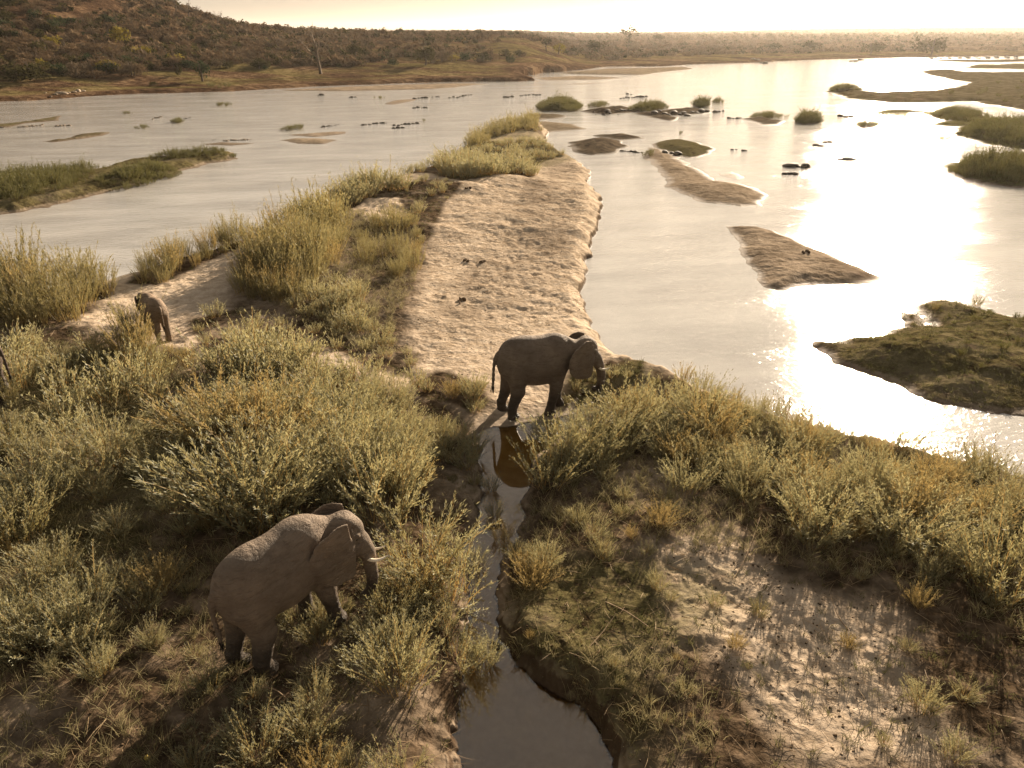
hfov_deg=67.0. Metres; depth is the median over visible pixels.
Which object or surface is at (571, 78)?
sandbar
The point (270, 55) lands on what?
bush
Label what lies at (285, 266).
reed clump
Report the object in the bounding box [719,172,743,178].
sandbar
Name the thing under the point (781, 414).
shrub
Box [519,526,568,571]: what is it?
shrub
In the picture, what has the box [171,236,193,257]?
reed clump
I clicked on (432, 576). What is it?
shrub
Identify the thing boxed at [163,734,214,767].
shrub
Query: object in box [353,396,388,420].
shrub
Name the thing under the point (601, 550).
shrub
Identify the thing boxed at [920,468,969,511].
shrub
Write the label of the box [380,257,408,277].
reed clump
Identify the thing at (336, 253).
reed clump
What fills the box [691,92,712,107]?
bush stand
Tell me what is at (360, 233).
reed clump
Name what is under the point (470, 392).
shrub
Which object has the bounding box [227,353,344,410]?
shrub
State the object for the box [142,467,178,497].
shrub
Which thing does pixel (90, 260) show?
reed clump
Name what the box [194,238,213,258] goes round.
reed clump
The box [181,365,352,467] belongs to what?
shrub
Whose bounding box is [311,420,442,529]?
shrub
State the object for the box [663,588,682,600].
shrub
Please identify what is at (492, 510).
shrub
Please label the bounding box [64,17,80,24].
bush
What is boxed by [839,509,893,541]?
shrub
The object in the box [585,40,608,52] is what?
tree
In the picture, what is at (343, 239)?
reed clump
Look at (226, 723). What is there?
shrub
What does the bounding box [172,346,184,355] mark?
reed clump
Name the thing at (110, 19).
bush
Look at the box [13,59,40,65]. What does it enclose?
bush
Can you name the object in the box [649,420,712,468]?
shrub
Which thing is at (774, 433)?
shrub
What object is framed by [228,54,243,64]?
bush
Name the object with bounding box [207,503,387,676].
elephant
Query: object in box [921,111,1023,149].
grassy island
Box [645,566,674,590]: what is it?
shrub
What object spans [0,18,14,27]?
bush
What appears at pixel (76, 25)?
bush
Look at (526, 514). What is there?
dry litter
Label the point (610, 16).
sky
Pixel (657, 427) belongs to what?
shrub
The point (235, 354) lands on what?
shrubbery
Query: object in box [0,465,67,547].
shrub
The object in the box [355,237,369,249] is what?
reed clump
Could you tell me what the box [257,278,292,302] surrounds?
reed clump
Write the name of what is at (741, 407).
reed clump
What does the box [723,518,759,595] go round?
dry stalk
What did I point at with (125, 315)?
reed clump
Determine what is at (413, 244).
reed clump
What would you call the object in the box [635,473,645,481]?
shrub
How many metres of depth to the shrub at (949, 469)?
19.43 m
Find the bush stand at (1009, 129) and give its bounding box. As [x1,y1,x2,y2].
[956,108,1023,144]
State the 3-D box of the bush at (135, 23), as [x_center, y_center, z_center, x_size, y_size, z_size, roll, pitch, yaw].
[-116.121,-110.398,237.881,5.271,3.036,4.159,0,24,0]
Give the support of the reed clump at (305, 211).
on the riverbank
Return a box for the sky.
[177,0,1023,32]
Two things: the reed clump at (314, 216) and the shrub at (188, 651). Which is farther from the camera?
the reed clump at (314, 216)
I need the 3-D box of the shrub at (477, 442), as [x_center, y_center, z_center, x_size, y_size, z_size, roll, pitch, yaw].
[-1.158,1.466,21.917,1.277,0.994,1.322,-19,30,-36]
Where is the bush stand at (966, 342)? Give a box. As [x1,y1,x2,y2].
[848,321,1023,392]
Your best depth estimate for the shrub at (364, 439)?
19.93 m
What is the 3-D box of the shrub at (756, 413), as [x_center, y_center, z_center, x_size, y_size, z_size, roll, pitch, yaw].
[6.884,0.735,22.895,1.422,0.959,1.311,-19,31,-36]
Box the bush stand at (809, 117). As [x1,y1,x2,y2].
[793,103,825,123]
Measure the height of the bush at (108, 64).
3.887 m
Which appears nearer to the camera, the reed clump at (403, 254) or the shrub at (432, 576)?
the shrub at (432, 576)
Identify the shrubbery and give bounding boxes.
[0,134,753,436]
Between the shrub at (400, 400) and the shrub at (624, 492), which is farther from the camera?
the shrub at (400, 400)
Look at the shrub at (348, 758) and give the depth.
11.89 m
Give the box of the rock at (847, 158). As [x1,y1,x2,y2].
[842,156,854,160]
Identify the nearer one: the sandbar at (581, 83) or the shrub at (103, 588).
the shrub at (103, 588)
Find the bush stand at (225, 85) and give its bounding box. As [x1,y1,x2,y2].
[206,81,230,87]
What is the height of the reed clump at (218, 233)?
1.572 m
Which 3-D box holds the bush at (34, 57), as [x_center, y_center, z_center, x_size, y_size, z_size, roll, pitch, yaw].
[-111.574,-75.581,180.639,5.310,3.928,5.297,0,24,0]
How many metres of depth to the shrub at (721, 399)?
23.45 m
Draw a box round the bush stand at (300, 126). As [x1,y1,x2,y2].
[280,122,303,130]
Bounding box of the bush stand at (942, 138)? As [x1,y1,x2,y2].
[938,134,955,140]
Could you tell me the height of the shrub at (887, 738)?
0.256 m
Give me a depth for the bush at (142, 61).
192.86 m
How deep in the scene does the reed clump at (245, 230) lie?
41.71 m
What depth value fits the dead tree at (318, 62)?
201.59 m
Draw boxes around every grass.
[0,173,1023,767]
[0,205,1023,767]
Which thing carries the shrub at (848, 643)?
on the riverbank
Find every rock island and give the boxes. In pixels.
[568,137,629,154]
[580,105,640,113]
[593,133,646,140]
[631,107,710,115]
[646,114,678,120]
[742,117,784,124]
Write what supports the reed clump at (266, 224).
on the riverbank
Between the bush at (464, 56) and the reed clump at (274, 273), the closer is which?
the reed clump at (274, 273)
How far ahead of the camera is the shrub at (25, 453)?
20.08 m
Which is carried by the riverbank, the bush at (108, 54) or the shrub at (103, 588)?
the shrub at (103, 588)
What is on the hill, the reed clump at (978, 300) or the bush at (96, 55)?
the bush at (96, 55)
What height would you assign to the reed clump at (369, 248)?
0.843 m
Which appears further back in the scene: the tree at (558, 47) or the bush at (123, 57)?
the tree at (558, 47)
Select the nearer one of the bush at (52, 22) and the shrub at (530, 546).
the shrub at (530, 546)
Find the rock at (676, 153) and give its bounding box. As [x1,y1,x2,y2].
[673,151,681,155]
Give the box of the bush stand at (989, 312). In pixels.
[939,301,1023,324]
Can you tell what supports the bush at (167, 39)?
on the hill
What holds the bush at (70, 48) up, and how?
on the hill
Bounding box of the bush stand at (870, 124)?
[854,119,879,127]
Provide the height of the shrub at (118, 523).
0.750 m
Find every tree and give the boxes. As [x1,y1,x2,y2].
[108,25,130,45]
[186,0,201,16]
[193,60,209,80]
[299,25,326,73]
[345,44,363,56]
[412,47,434,64]
[554,43,566,54]
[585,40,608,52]
[620,25,639,47]
[653,34,664,40]
[759,43,781,49]
[798,40,822,49]
[857,42,888,53]
[907,36,947,55]
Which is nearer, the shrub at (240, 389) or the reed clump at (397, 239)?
the shrub at (240, 389)
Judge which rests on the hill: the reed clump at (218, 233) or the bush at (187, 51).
the bush at (187, 51)
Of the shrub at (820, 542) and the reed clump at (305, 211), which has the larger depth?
the reed clump at (305, 211)
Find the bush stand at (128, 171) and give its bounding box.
[93,154,182,190]
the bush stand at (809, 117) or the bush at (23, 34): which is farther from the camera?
the bush at (23, 34)
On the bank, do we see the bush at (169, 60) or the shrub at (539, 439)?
the bush at (169, 60)
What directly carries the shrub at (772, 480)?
on the riverbank
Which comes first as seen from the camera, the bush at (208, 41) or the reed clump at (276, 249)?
the reed clump at (276, 249)
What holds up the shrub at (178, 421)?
on the riverbank
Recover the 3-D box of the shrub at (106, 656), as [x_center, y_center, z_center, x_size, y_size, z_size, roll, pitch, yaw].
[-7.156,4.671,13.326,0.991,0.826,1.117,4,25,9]
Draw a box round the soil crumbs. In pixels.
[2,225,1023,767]
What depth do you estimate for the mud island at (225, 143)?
85.64 m
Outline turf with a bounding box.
[560,299,1023,696]
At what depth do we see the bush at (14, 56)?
177.74 m
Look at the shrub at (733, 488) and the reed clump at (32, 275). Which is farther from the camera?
the reed clump at (32, 275)
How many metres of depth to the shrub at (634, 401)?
23.40 m
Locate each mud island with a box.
[0,116,60,126]
[42,132,109,141]
[206,142,253,145]
[527,113,566,120]
[539,121,586,132]
[863,109,927,113]
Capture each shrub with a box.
[0,400,52,457]
[0,423,85,492]
[0,438,83,515]
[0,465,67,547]
[0,470,24,509]
[0,491,23,530]
[0,521,95,584]
[0,529,81,601]
[0,537,18,558]
[0,566,109,637]
[0,568,25,597]
[0,568,49,610]
[0,568,103,662]
[0,569,56,643]
[0,611,35,662]
[3,420,60,460]
[9,574,123,655]
[10,414,95,472]
[18,587,58,624]
[30,538,126,617]
[30,650,62,674]
[33,427,120,492]
[35,384,157,469]
[47,624,93,658]
[56,566,100,597]
[57,627,127,681]
[71,467,118,501]
[78,502,142,539]
[78,606,122,637]
[81,543,153,593]
[110,571,170,614]
[113,577,138,595]
[114,430,187,483]
[116,358,278,449]
[119,435,158,472]
[120,540,202,597]
[124,398,326,524]
[126,603,172,651]
[130,382,276,453]
[130,622,164,648]
[138,467,189,515]
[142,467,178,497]
[147,551,192,579]
[148,420,217,470]
[158,504,200,536]
[162,410,327,537]
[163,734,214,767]
[166,349,294,448]
[173,602,191,617]
[174,425,225,458]
[175,715,200,732]
[176,640,208,660]
[178,406,354,522]
[179,648,232,695]
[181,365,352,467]
[182,361,322,450]
[184,375,233,415]
[189,507,225,530]
[196,399,305,492]
[199,679,293,767]
[201,701,256,748]
[211,374,277,412]
[212,373,291,436]
[225,377,298,414]
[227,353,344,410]
[227,367,383,452]
[228,669,265,706]
[240,504,261,524]
[245,408,339,459]
[262,684,349,749]
[264,391,389,490]
[269,407,354,467]
[275,720,351,767]
[276,609,289,619]
[277,593,312,630]
[280,349,383,426]
[282,595,343,649]
[283,358,342,396]
[283,378,338,406]
[283,658,335,709]
[284,409,431,500]
[289,463,345,509]
[293,435,348,468]
[297,591,341,627]
[300,386,407,477]
[304,370,399,432]
[307,384,420,466]
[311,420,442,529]
[312,736,385,767]
[314,468,374,510]
[318,402,370,437]
[320,590,354,617]
[321,645,358,675]
[330,393,373,417]
[331,386,351,403]
[333,601,450,700]
[335,367,396,408]
[339,613,377,641]
[341,395,396,445]
[345,405,444,489]
[347,604,438,671]
[348,369,388,395]
[349,604,389,641]
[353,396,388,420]
[353,447,419,498]
[353,561,430,628]
[354,570,393,596]
[358,367,419,413]
[359,481,505,587]
[361,728,434,767]
[363,436,438,497]
[364,364,418,402]
[366,418,429,460]
[371,385,429,433]
[371,411,447,453]
[377,499,500,616]
[380,536,459,610]
[393,600,430,632]
[396,582,439,612]
[416,576,470,634]
[420,600,493,690]
[421,425,475,463]
[422,411,437,424]
[424,404,457,437]
[430,420,464,448]
[437,377,466,398]
[441,411,473,439]
[449,419,498,453]
[449,439,486,470]
[457,375,488,398]
[458,542,493,570]
[458,626,506,674]
[462,391,488,413]
[465,467,484,484]
[480,471,503,492]
[482,496,507,519]
[485,515,520,543]
[496,530,532,561]
[502,540,570,590]
[506,423,592,491]
[510,542,539,568]
[515,403,613,466]
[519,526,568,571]
[522,628,534,639]
[523,535,549,559]
[544,391,623,446]
[544,444,587,475]
[549,394,646,461]
[558,368,658,435]
[562,502,593,524]
[563,663,573,672]
[568,398,661,454]
[569,425,620,470]
[573,515,615,539]
[583,360,679,433]
[586,533,614,558]
[590,456,620,479]
[596,373,672,420]
[604,650,625,668]
[606,434,634,462]
[611,499,633,516]
[613,478,636,500]
[614,675,624,686]
[621,373,706,413]
[622,524,640,538]
[632,394,702,438]
[633,409,705,454]
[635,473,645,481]
[636,488,690,528]
[637,538,659,556]
[644,429,680,460]
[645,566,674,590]
[649,377,755,428]
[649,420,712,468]
[651,479,676,500]
[653,441,725,495]
[656,671,665,681]
[657,711,676,724]
[658,499,679,509]
[659,389,693,422]
[660,395,719,444]
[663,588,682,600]
[668,383,756,439]
[670,673,698,697]
[672,368,736,415]
[679,405,706,434]
[680,421,736,467]
[691,387,737,413]
[691,414,758,456]
[691,454,724,481]
[697,428,753,477]
[698,742,711,753]
[700,398,748,435]
[703,586,727,609]
[711,418,828,488]
[715,440,779,486]
[716,463,771,504]
[723,436,759,463]
[724,390,766,424]
[724,625,750,650]
[726,430,754,449]
[738,414,765,435]
[744,660,754,668]
[748,596,771,619]
[755,390,823,436]
[763,439,848,492]
[764,451,900,542]
[767,424,782,439]
[767,461,841,516]
[770,403,856,464]
[774,404,849,451]
[789,514,848,549]
[790,411,815,428]
[798,444,855,484]
[805,458,876,512]
[809,450,828,470]
[816,405,864,436]
[816,422,845,444]
[829,442,911,504]
[832,421,917,494]
[836,626,860,649]
[838,464,1007,550]
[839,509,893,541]
[843,458,955,526]
[844,418,876,443]
[846,445,895,477]
[850,490,920,540]
[851,564,872,580]
[858,429,897,455]
[863,451,933,506]
[865,428,894,447]
[872,728,896,749]
[875,449,925,471]
[875,528,918,556]
[877,441,997,513]
[882,456,914,474]
[882,459,932,489]
[886,411,930,453]
[895,513,983,570]
[897,576,942,610]
[897,635,923,653]
[898,672,959,717]
[901,431,949,461]
[902,450,940,480]
[909,483,961,521]
[910,441,981,487]
[912,562,938,583]
[914,493,986,549]
[915,541,958,578]
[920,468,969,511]
[923,471,1023,539]
[923,722,987,767]
[927,526,1009,580]
[930,433,992,471]
[933,480,1023,607]
[934,457,993,486]
[941,471,1004,520]
[942,459,1023,540]
[943,671,995,706]
[953,481,997,506]
[960,437,1011,472]
[964,430,1023,488]
[971,489,1023,551]
[977,465,1023,513]
[979,589,1006,608]
[981,468,1023,503]
[999,458,1023,480]
[1012,604,1023,639]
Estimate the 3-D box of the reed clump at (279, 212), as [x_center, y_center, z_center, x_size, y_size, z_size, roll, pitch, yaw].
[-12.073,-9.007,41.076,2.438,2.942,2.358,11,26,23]
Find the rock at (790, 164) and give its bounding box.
[782,163,798,166]
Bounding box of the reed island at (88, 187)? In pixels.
[0,150,237,214]
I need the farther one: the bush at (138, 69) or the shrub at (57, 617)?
the bush at (138, 69)
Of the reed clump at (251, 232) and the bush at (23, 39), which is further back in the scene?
the bush at (23, 39)
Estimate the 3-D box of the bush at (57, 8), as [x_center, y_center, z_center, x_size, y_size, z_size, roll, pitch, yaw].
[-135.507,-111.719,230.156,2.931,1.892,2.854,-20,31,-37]
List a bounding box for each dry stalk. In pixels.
[259,686,291,703]
[578,614,615,657]
[583,592,648,626]
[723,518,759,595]
[830,595,855,638]
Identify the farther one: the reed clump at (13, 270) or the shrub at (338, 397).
the reed clump at (13, 270)
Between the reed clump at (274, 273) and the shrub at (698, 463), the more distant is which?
the reed clump at (274, 273)
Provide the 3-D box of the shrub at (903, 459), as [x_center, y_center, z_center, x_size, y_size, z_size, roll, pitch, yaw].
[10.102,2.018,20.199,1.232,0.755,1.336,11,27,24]
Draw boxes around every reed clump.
[0,223,52,293]
[0,242,18,271]
[0,242,53,296]
[0,252,21,278]
[0,254,28,298]
[0,261,13,298]
[0,266,42,318]
[0,273,18,316]
[0,286,38,326]
[0,314,14,331]
[0,377,18,403]
[2,245,50,277]
[2,250,28,294]
[5,268,67,319]
[12,244,71,310]
[18,292,58,326]
[19,258,55,287]
[27,244,98,279]
[28,261,90,322]
[29,220,99,299]
[52,274,104,308]
[53,240,113,295]
[53,254,102,299]
[81,261,120,296]
[88,291,150,356]
[98,283,163,341]
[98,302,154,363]
[120,320,163,361]
[128,251,159,283]
[129,337,171,366]
[132,247,156,269]
[136,243,159,272]
[146,230,184,272]
[148,249,179,277]
[150,265,171,282]
[151,225,189,266]
[156,354,176,373]
[161,338,173,353]
[170,341,200,368]
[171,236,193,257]
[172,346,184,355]
[187,219,216,253]
[187,250,200,266]
[191,250,204,261]
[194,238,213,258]
[206,222,231,247]
[208,202,248,241]
[210,214,240,248]
[212,219,234,245]
[215,241,229,252]
[224,218,288,275]
[224,260,257,295]
[226,243,260,279]
[230,203,285,268]
[235,213,286,257]
[237,235,287,274]
[238,210,299,280]
[238,220,255,239]
[242,252,277,296]
[246,213,284,238]
[247,264,286,300]
[253,264,279,283]
[257,240,300,284]
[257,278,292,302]
[258,209,282,238]
[259,213,296,251]
[261,185,301,229]
[261,190,295,224]
[261,229,288,262]
[263,204,332,258]
[263,256,300,299]
[264,231,300,269]
[265,207,306,241]
[275,206,309,226]
[279,213,336,270]
[280,269,305,286]
[281,196,324,227]
[281,204,324,259]
[282,268,318,300]
[283,189,332,251]
[286,202,326,225]
[286,237,324,280]
[287,266,321,291]
[294,202,330,232]
[300,207,342,258]
[301,241,334,272]
[307,191,341,231]
[315,214,341,253]
[315,230,344,264]
[326,222,350,244]
[326,224,353,248]
[352,234,376,265]
[354,226,370,240]
[354,227,366,243]
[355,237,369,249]
[361,237,376,252]
[368,227,392,257]
[379,216,411,255]
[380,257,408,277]
[383,255,410,275]
[390,238,407,255]
[392,245,414,264]
[398,237,427,270]
[402,235,423,256]
[410,220,421,236]
[671,361,694,383]
[688,365,715,392]
[721,384,740,405]
[728,385,747,403]
[733,398,750,414]
[749,391,774,413]
[756,389,790,422]
[931,300,941,308]
[971,296,984,305]
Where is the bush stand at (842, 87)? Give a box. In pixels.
[829,82,861,91]
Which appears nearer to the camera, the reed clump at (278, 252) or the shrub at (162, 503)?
the shrub at (162, 503)
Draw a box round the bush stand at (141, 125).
[134,124,148,128]
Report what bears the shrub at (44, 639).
on the riverbank
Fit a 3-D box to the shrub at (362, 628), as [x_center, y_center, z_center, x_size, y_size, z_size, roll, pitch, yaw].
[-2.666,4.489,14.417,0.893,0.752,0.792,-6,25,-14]
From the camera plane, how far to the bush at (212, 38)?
241.16 m
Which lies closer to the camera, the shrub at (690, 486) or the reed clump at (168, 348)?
the shrub at (690, 486)
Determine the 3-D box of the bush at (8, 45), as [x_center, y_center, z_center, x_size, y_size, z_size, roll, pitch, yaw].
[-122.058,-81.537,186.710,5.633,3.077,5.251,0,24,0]
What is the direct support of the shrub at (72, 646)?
on the riverbank
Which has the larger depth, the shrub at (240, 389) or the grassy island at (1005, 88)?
the grassy island at (1005, 88)
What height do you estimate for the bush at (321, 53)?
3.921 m
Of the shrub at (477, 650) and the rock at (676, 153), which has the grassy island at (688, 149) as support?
the rock at (676, 153)
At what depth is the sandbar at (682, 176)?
60.75 m
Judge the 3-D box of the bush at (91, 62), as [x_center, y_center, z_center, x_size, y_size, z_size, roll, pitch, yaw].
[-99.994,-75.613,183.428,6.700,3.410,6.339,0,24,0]
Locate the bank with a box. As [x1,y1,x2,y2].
[0,27,1023,101]
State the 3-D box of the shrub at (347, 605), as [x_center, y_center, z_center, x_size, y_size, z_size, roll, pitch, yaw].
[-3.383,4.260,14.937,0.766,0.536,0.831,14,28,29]
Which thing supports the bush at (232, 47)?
on the hill
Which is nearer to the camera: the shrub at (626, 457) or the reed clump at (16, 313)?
the shrub at (626, 457)
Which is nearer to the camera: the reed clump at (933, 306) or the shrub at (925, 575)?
the shrub at (925, 575)
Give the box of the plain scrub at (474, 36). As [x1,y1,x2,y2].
[123,0,1023,69]
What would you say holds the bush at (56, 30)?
on the hill
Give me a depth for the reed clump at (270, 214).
41.79 m
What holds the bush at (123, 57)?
on the hill
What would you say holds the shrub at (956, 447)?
on the riverbank
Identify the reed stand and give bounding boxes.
[0,156,94,200]
[68,154,105,169]
[216,99,229,105]
[535,90,583,110]
[587,99,608,106]
[627,98,668,111]
[641,146,654,156]
[712,95,723,102]
[749,107,788,118]
[865,110,917,118]
[923,103,991,120]
[947,137,1023,182]
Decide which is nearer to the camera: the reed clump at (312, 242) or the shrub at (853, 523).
the shrub at (853, 523)
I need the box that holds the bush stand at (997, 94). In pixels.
[910,79,1023,101]
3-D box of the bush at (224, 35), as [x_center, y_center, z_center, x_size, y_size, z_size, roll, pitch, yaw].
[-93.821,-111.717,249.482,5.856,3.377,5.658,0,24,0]
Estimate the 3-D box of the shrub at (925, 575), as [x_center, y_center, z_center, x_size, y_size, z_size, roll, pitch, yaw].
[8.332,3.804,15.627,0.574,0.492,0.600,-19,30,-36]
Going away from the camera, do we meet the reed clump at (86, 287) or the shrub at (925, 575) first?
the shrub at (925, 575)
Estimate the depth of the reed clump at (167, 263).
35.66 m
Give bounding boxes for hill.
[0,0,512,67]
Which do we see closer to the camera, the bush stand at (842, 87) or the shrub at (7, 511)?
the shrub at (7, 511)
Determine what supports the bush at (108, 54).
on the hill
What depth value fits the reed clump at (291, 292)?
32.57 m
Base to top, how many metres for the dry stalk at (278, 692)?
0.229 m
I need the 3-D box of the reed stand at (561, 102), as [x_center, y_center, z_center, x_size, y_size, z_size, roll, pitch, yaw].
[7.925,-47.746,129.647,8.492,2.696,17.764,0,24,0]
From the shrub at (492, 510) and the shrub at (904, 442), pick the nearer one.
the shrub at (492, 510)
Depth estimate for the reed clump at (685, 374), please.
25.45 m
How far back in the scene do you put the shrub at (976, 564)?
15.96 m
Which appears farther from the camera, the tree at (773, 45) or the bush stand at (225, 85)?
the tree at (773, 45)
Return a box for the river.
[0,56,1023,474]
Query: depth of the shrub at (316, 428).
20.43 m
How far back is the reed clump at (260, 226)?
39.84 m
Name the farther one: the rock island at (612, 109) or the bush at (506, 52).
the bush at (506, 52)
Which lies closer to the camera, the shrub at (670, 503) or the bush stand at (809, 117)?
the shrub at (670, 503)
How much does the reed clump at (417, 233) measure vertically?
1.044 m
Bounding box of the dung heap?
[458,297,465,303]
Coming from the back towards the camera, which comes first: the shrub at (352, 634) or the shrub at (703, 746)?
the shrub at (352, 634)
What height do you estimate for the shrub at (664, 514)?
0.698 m
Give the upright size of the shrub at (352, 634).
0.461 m
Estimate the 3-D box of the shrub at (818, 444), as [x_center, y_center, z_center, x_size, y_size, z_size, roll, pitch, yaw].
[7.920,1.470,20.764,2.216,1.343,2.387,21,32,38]
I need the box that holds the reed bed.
[238,103,542,238]
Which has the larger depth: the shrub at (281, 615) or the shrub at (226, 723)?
the shrub at (281, 615)
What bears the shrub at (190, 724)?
on the riverbank
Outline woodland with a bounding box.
[370,26,1023,40]
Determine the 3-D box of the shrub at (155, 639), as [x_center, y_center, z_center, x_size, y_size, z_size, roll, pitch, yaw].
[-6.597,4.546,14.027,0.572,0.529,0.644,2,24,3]
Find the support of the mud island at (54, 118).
on the riverbed
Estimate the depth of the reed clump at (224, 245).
39.25 m
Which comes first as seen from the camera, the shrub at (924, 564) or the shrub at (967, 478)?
the shrub at (924, 564)
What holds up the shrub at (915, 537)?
on the riverbank
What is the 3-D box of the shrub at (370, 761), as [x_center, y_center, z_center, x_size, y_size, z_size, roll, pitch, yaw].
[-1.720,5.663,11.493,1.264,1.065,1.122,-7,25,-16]
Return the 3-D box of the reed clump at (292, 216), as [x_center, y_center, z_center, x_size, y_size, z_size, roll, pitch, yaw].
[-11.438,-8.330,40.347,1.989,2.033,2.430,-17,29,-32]
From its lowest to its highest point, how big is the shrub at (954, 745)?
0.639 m
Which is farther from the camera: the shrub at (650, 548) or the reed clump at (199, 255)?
the reed clump at (199, 255)
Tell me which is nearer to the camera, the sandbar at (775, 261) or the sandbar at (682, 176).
the sandbar at (775, 261)
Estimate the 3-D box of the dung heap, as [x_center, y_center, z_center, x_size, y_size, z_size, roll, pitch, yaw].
[-2.152,-3.581,33.474,0.336,0.234,0.711,0,24,0]
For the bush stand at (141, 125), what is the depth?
100.70 m
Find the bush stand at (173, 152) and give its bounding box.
[147,141,235,159]
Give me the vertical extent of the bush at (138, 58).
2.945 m
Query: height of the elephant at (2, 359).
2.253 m
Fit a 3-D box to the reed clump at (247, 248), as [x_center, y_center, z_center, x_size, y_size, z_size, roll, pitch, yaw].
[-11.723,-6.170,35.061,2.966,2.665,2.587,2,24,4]
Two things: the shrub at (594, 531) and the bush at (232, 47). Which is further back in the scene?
the bush at (232, 47)
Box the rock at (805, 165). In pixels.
[801,162,809,167]
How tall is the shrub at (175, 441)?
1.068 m
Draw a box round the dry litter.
[0,174,1023,767]
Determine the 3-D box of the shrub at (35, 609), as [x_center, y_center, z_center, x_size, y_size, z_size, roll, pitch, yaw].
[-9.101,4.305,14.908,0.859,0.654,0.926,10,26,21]
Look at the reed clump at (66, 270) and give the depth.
32.22 m
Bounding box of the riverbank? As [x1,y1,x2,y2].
[0,122,1023,767]
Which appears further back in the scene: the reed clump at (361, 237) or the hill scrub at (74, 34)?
the hill scrub at (74, 34)
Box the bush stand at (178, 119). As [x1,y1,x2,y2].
[170,117,184,122]
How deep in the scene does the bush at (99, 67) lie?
181.07 m
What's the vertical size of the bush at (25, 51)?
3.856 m
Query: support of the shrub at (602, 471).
on the riverbank
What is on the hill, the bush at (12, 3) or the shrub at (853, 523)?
the bush at (12, 3)
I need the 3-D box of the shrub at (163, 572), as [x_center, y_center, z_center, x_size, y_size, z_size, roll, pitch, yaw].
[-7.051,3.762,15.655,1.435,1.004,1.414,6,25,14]
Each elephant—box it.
[0,346,12,406]
[134,292,172,343]
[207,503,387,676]
[490,331,609,420]
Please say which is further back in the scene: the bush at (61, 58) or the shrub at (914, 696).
the bush at (61, 58)
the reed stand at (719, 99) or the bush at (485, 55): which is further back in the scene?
the bush at (485, 55)
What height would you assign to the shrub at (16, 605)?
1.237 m
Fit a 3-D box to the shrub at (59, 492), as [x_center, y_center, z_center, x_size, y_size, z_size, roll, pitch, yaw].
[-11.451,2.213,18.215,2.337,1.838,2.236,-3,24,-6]
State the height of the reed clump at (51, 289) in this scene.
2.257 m
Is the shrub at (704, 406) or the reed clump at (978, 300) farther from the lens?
the reed clump at (978, 300)
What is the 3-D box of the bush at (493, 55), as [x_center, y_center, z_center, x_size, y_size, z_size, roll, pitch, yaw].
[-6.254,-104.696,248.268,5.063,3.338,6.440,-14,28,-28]
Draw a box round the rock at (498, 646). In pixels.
[493,643,500,650]
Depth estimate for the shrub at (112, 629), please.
14.48 m
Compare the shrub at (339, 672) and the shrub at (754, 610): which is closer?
the shrub at (339, 672)
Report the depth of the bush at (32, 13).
215.33 m
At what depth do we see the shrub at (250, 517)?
17.87 m
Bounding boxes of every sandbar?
[279,138,335,143]
[280,83,484,90]
[292,132,345,136]
[385,99,416,104]
[534,76,619,80]
[557,67,691,74]
[564,82,609,84]
[643,147,767,206]
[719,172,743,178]
[727,226,884,290]
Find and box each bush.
[0,0,11,7]
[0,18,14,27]
[0,36,24,47]
[0,39,19,50]
[0,60,57,81]
[2,51,31,60]
[3,12,17,19]
[4,0,19,6]
[11,19,31,28]
[11,30,20,36]
[12,37,36,47]
[12,47,35,56]
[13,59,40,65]
[15,29,31,39]
[19,2,36,11]
[23,52,44,60]
[23,60,44,74]
[25,8,41,20]
[26,38,47,51]
[27,52,50,59]
[30,0,47,6]
[30,22,39,28]
[33,17,51,29]
[33,58,46,62]
[40,65,54,75]
[42,35,61,44]
[44,18,60,29]
[46,54,68,64]
[46,64,64,73]
[50,15,66,26]
[51,27,64,33]
[52,5,61,11]
[52,62,70,74]
[55,41,87,54]
[59,53,80,62]
[61,60,88,77]
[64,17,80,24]
[66,23,79,29]
[72,17,91,24]
[77,58,100,69]
[80,40,112,57]
[81,52,98,62]
[82,11,100,20]
[82,26,100,34]
[86,70,108,77]
[91,32,103,39]
[92,62,118,73]
[93,53,111,60]
[93,59,119,72]
[100,49,116,57]
[101,60,122,73]
[102,15,119,25]
[104,47,126,55]
[107,44,123,49]
[114,68,129,75]
[115,54,130,62]
[117,61,142,75]
[121,58,141,65]
[122,62,149,75]
[127,20,141,26]
[129,56,147,63]
[131,45,151,54]
[131,55,149,65]
[140,42,156,49]
[155,27,165,33]
[158,50,174,56]
[162,35,176,43]
[162,56,181,66]
[166,47,183,54]
[172,47,194,54]
[174,66,181,74]
[178,60,201,69]
[183,55,195,66]
[201,38,218,46]
[204,36,219,45]
[211,58,225,67]
[213,33,229,40]
[213,52,231,61]
[214,44,226,50]
[222,61,233,67]
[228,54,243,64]
[230,45,240,51]
[250,59,269,68]
[264,49,279,55]
[264,52,282,63]
[279,58,294,67]
[294,51,307,59]
[312,50,328,57]
[387,59,398,64]
[434,52,452,61]
[459,52,470,60]
[471,51,492,61]
[488,52,499,61]
[498,49,510,55]
[505,55,514,62]
[512,49,524,55]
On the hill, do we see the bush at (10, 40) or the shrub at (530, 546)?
the bush at (10, 40)
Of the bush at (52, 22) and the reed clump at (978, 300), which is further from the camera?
the bush at (52, 22)
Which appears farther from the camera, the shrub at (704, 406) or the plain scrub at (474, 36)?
the plain scrub at (474, 36)
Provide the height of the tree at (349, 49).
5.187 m
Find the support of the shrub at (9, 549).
on the riverbank
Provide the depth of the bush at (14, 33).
198.35 m
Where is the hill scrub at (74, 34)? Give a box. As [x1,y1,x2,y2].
[0,0,367,75]
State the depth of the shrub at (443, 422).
22.49 m
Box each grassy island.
[652,139,714,157]
[812,300,1023,416]
[824,69,1023,110]
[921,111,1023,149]
[931,59,1023,61]
[940,160,1023,188]
[959,64,1023,69]
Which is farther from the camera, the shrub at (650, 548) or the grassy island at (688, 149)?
the grassy island at (688, 149)

